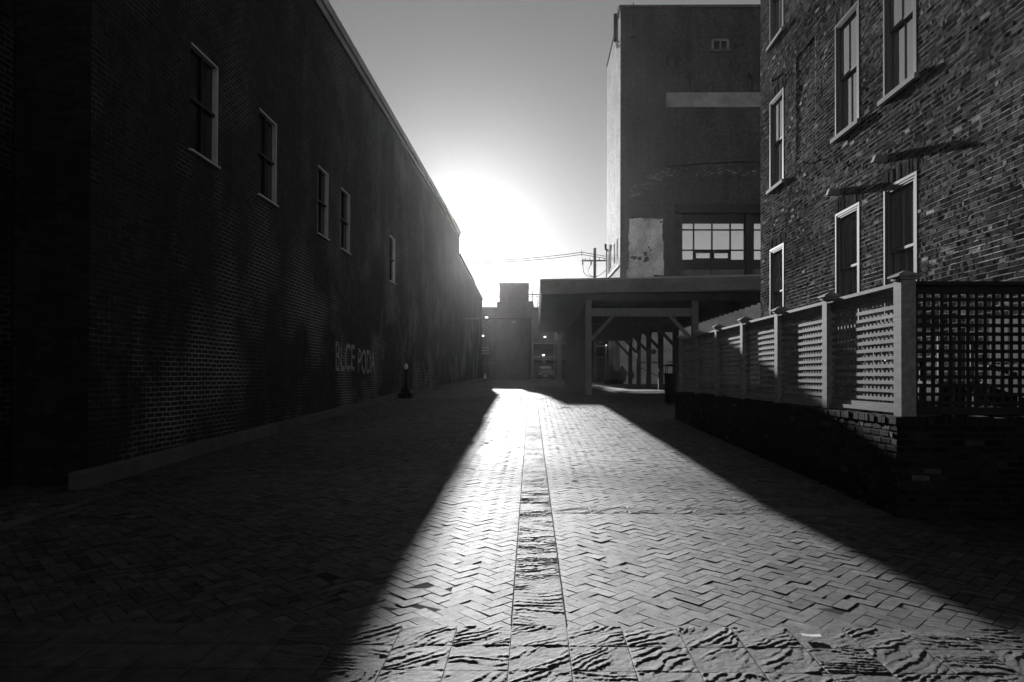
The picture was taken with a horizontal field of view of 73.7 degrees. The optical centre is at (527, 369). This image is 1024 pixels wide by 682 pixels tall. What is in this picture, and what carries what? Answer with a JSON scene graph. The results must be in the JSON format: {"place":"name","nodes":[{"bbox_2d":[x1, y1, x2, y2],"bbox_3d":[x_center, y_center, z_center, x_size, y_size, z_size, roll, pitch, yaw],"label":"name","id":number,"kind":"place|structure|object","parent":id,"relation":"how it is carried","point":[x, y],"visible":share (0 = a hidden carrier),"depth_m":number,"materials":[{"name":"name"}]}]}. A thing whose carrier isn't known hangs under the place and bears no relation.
{"place":"outdoors","nodes":[
{"label":"outdoors","id":0,"kind":"place"},
{"bbox_2d":[0,385,1023,681],"bbox_3d":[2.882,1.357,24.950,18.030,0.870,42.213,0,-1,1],"label":"paving","id":1,"kind":"structure","parent":0,"point":[280,510],"depth_m":6.10,"materials":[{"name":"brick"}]},
{"bbox_2d":[0,500,88,529],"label":"doorway kerb","id":2,"kind":"structure","parent":1,"relation":"on","point":[11,523],"depth_m":6.72,"materials":[{"name":"concrete"}]},
{"bbox_2d":[398,363,413,397],"bbox_3d":[-4.831,0.455,27.058,0.520,1.370,0.440,0,-1,1],"label":"lamp bollard","id":3,"kind":"object","parent":1,"relation":"on","point":[405,391],"visible":1,"depth_m":26.88,"materials":[{"name":"black metal"}]},
{"bbox_2d":[512,385,565,625],"bbox_3d":[0.176,1.338,27.171,0.330,0.870,46.191,0,-1,0],"label":"slate strip","id":4,"kind":"object","parent":1,"relation":"on","point":[537,601],"visible":1,"depth_m":5.71,"materials":[{"name":"grey stone"}]},
{"bbox_2d":[510,385,566,624],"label":"strip joints","id":5,"kind":"object","parent":4,"relation":"on","point":[552,522],"visible":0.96,"depth_m":6.13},
{"bbox_2d":[538,274,760,394],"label":"timber pavilion","id":6,"kind":"structure","parent":1,"relation":"on","point":[582,313],"depth_m":31.08,"materials":[{"name":"white paint"}]},
{"bbox_2d":[664,364,677,404],"bbox_3d":[4.948,0.522,23.637,0.490,1.400,0.490,0,-1,1],"label":"litter bin","id":7,"kind":"object","parent":1,"relation":"on","point":[670,381],"visible":0.93,"depth_m":23.46,"materials":[{"name":"black metal"}]},
{"bbox_2d":[551,506,891,514],"bbox_3d":[1.996,1.485,7.181,3.496,0.016,0.320,0,-1,1],"label":"slate cross band","id":8,"kind":"object","parent":1,"relation":"on","point":[723,510],"visible":1,"depth_m":7.17,"materials":[{"name":"grey stone"}]},
{"bbox_2d":[0,622,1023,681],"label":"slate paving","id":9,"kind":"structure","parent":0,"point":[246,649],"depth_m":3.68,"materials":[{"name":"grey stone"}]},
{"bbox_2d":[801,633,820,636],"bbox_3d":[1.617,1.518,3.898,0.105,0.010,0.045,0,-1,9],"label":"paper scrap","id":10,"kind":"object","parent":9,"relation":"on","point":[814,635],"visible":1,"depth_m":3.90,"materials":[{"name":"white paper"}]},
{"bbox_2d":[329,0,759,306],"label":"sky","id":11,"kind":"structure","parent":0,"point":[502,104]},
{"bbox_2d":[460,379,664,386],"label":"paving","id":12,"kind":"structure","parent":0,"point":[494,382],"depth_m":52.28,"materials":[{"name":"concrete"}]},
{"bbox_2d":[537,365,553,378],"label":"parked car","id":13,"kind":"object","parent":12,"relation":"on","point":[545,371],"visible":0.88,"depth_m":75.52,"materials":[{"name":"paint"}]},
{"bbox_2d":[555,332,564,378],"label":"gate pillar","id":14,"kind":"structure","parent":12,"relation":"on","point":[558,336],"depth_m":65.98,"materials":[{"name":"concrete"}]},
{"bbox_2d":[581,248,606,381],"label":"utility pole","id":15,"kind":"object","parent":12,"relation":"on","point":[594,260],"visible":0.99,"depth_m":59.84,"materials":[{"name":"wood"}]},
{"bbox_2d":[464,252,606,260],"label":"power line","id":16,"kind":"object","parent":15,"relation":"attached to","point":[529,258],"visible":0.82,"depth_m":62.54,"materials":[{"name":"black metal"}]},
{"bbox_2d":[465,254,606,262],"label":"power line","id":17,"kind":"object","parent":15,"relation":"attached to","point":[529,260],"visible":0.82,"depth_m":62.64,"materials":[{"name":"black metal"}]},
{"bbox_2d":[604,364,614,383],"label":"round shrub","id":18,"kind":"object","parent":12,"relation":"on","point":[607,372],"visible":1,"depth_m":53.18,"materials":[{"name":"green plant"}]},
{"bbox_2d":[609,371,622,383],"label":"shrub","id":19,"kind":"object","parent":12,"relation":"on","point":[617,380],"visible":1,"depth_m":52.92,"materials":[{"name":"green plant"}]},
{"bbox_2d":[726,396,936,415],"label":"patio","id":20,"kind":"structure","parent":0,"point":[820,405],"depth_m":12.05,"materials":[{"name":"concrete"}]},
{"bbox_2d":[864,345,893,413],"bbox_3d":[4.832,0.136,9.191,0.420,0.950,0.420,0,-1,1],"label":"patio chair","id":21,"kind":"object","parent":20,"relation":"on","point":[877,370],"visible":0.17,"depth_m":9.38,"materials":[{"name":"metal"}]},
{"bbox_2d":[884,357,956,416],"bbox_3d":[4.852,0.232,8.389,0.840,0.740,0.840,0,-1,1],"label":"patio table","id":22,"kind":"object","parent":20,"relation":"on","point":[920,365],"visible":0.09,"depth_m":8.37,"materials":[{"name":"paint"}]},
{"bbox_2d":[884,382,979,416],"bbox_3d":[5.422,0.390,9.406,0.415,0.450,1.850,0,-1,1],"label":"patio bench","id":23,"kind":"object","parent":20,"relation":"on","point":[963,390],"visible":0.02,"depth_m":8.58,"materials":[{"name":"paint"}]},
{"bbox_2d":[918,336,975,416],"bbox_3d":[4.694,0.119,7.662,0.420,0.950,0.420,0,-1,1],"label":"patio chair","id":24,"kind":"object","parent":20,"relation":"on","point":[954,338],"visible":0.21,"depth_m":7.46,"materials":[{"name":"metal"}]},
{"bbox_3d":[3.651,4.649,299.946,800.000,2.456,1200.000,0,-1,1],"label":"ground","id":25,"kind":"structure","parent":0,"visible":0},
{"bbox_2d":[0,0,14,487],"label":"recessed building","id":26,"kind":"structure","parent":25,"relation":"on","point":[7,47],"depth_m":8.43,"materials":[{"name":"paint"}]},
{"bbox_2d":[10,0,460,484],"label":"painted brick building","id":27,"kind":"structure","parent":25,"relation":"on","point":[231,216],"depth_m":11.53,"materials":[{"name":"brick"}]},
{"bbox_2d":[189,42,220,168],"bbox_3d":[-5.472,-4.405,11.494,0.150,1.778,1.014,0,-1,1],"label":"window","id":28,"kind":"structure","parent":27,"relation":"in","point":[203,72],"depth_m":11.62,"materials":[{"name":"black glass"}]},
{"bbox_2d":[257,108,278,206],"bbox_3d":[-5.439,-4.377,14.201,0.150,1.778,1.014,0,-1,1],"label":"window","id":29,"kind":"structure","parent":27,"relation":"in","point":[267,132],"depth_m":14.36,"materials":[{"name":"black glass"}]},
{"bbox_2d":[317,165,329,240],"bbox_3d":[-5.395,-4.338,17.882,0.150,1.778,0.932,0,-1,1],"label":"window","id":30,"kind":"structure","parent":27,"relation":"in","point":[322,226],"depth_m":18.11,"materials":[{"name":"black glass"}]},
{"bbox_2d":[340,187,350,254],"bbox_3d":[-5.369,-4.316,19.969,0.150,1.778,1.004,0,-1,1],"label":"window","id":31,"kind":"structure","parent":27,"relation":"in","point":[345,197],"depth_m":20.28,"materials":[{"name":"black glass"}]},
{"bbox_2d":[390,235,395,283],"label":"window","id":32,"kind":"structure","parent":27,"relation":"in","point":[392,241],"depth_m":26.91,"materials":[{"name":"white paint"}]},
{"bbox_2d":[68,378,491,489],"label":"kerb","id":33,"kind":"structure","parent":25,"relation":"on","point":[92,477],"depth_m":11.21,"materials":[{"name":"concrete"}]},
{"bbox_2d":[459,253,482,381],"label":"brick wing","id":34,"kind":"structure","parent":25,"relation":"on","point":[470,336],"depth_m":57.02,"materials":[{"name":"grey brick"}]},
{"bbox_2d":[497,283,532,379],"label":"stair tower","id":35,"kind":"structure","parent":25,"relation":"on","point":[514,349],"depth_m":72.08,"materials":[{"name":"concrete"}]},
{"bbox_2d":[481,291,564,378],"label":"parking garage","id":36,"kind":"structure","parent":25,"relation":"on","point":[544,348],"depth_m":78.14,"materials":[{"name":"concrete"}]},
{"bbox_2d":[482,362,495,378],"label":"doors","id":37,"kind":"structure","parent":36,"relation":"in","point":[482,362],"depth_m":78.57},
{"bbox_2d":[529,379,562,381],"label":"kerb step","id":38,"kind":"object","parent":25,"relation":"on","point":[545,380],"visible":0.36,"depth_m":59.99,"materials":[{"name":"concrete"}]},
{"bbox_2d":[592,341,609,381],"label":"shop building","id":39,"kind":"structure","parent":25,"relation":"on","point":[602,355],"depth_m":62.90,"materials":[{"name":"brick"}]},
{"bbox_2d":[604,2,760,383],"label":"tall brick building","id":40,"kind":"structure","parent":25,"relation":"on","point":[683,140],"depth_m":55.07,"materials":[{"name":"brick"}]},
{"bbox_2d":[682,222,744,260],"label":"steel window","id":41,"kind":"structure","parent":40,"relation":"in","point":[701,241],"depth_m":55.31,"materials":[{"name":"black metal"}]},
{"bbox_2d":[682,268,744,275],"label":"steel window","id":42,"kind":"structure","parent":40,"relation":"in","point":[685,271],"depth_m":55.29,"materials":[{"name":"black metal"}]},
{"bbox_2d":[710,39,730,51],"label":"window","id":43,"kind":"structure","parent":40,"relation":"in","point":[718,45],"depth_m":55.05,"materials":[{"name":"glass"}]},
{"bbox_2d":[753,222,760,260],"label":"steel window","id":44,"kind":"structure","parent":40,"relation":"in","point":[756,225],"depth_m":55.28,"materials":[{"name":"black metal"}]},
{"bbox_2d":[753,268,760,274],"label":"steel window","id":45,"kind":"structure","parent":40,"relation":"in","point":[756,270],"depth_m":55.25,"materials":[{"name":"black metal"}]},
{"bbox_2d":[674,392,1023,517],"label":"retaining wall","id":46,"kind":"structure","parent":25,"relation":"on","point":[933,466],"depth_m":7.08,"materials":[{"name":"brick"}]},
{"bbox_2d":[677,270,1023,416],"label":"lattice fence","id":47,"kind":"object","parent":46,"relation":"on","point":[701,362],"visible":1,"depth_m":7.65,"materials":[{"name":"grey wood"}]},
{"bbox_2d":[760,0,1023,416],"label":"brick building","id":48,"kind":"structure","parent":25,"relation":"on","point":[892,137],"depth_m":10.77,"materials":[{"name":"brick"}]},
{"bbox_2d":[766,242,783,340],"bbox_3d":[5.795,-1.758,15.740,0.265,2.160,1.040,0,-1,1],"label":"window","id":49,"kind":"structure","parent":48,"relation":"in","point":[776,253],"depth_m":15.91,"materials":[{"name":"paint"}]},
{"bbox_2d":[766,87,784,194],"bbox_3d":[5.806,-5.253,15.776,0.265,2.170,1.040,0,-1,1],"label":"window","id":50,"kind":"structure","parent":48,"relation":"in","point":[777,179],"depth_m":15.93,"materials":[{"name":"glass"}]},
{"bbox_2d":[766,0,784,51],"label":"window","id":51,"kind":"structure","parent":48,"relation":"in","point":[776,7],"depth_m":16.09,"materials":[{"name":"glass"}]},
{"bbox_2d":[830,0,860,143],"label":"window","id":52,"kind":"structure","parent":48,"relation":"in","point":[847,69],"depth_m":12.32,"materials":[{"name":"glass"}]},
{"bbox_2d":[835,202,861,329],"bbox_3d":[5.752,-1.795,12.175,0.265,2.160,1.070,0,-1,1],"label":"window","id":53,"kind":"structure","parent":48,"relation":"in","point":[847,228],"depth_m":12.30,"materials":[{"name":"paint"}]},
{"bbox_2d":[877,0,918,106],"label":"window","id":54,"kind":"structure","parent":48,"relation":"in","point":[899,16],"depth_m":10.60,"materials":[{"name":"glass"}]},
{"bbox_2d":[877,170,919,323],"bbox_3d":[5.730,-1.814,10.411,0.265,2.160,1.080,0,-1,1],"label":"window","id":55,"kind":"structure","parent":48,"relation":"in","point":[900,216],"depth_m":10.52,"materials":[{"name":"paint"}]},
{"bbox_2d":[988,313,1023,416],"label":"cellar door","id":56,"kind":"structure","parent":48,"relation":"in","point":[1006,321],"depth_m":7.98,"materials":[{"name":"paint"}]}
]}

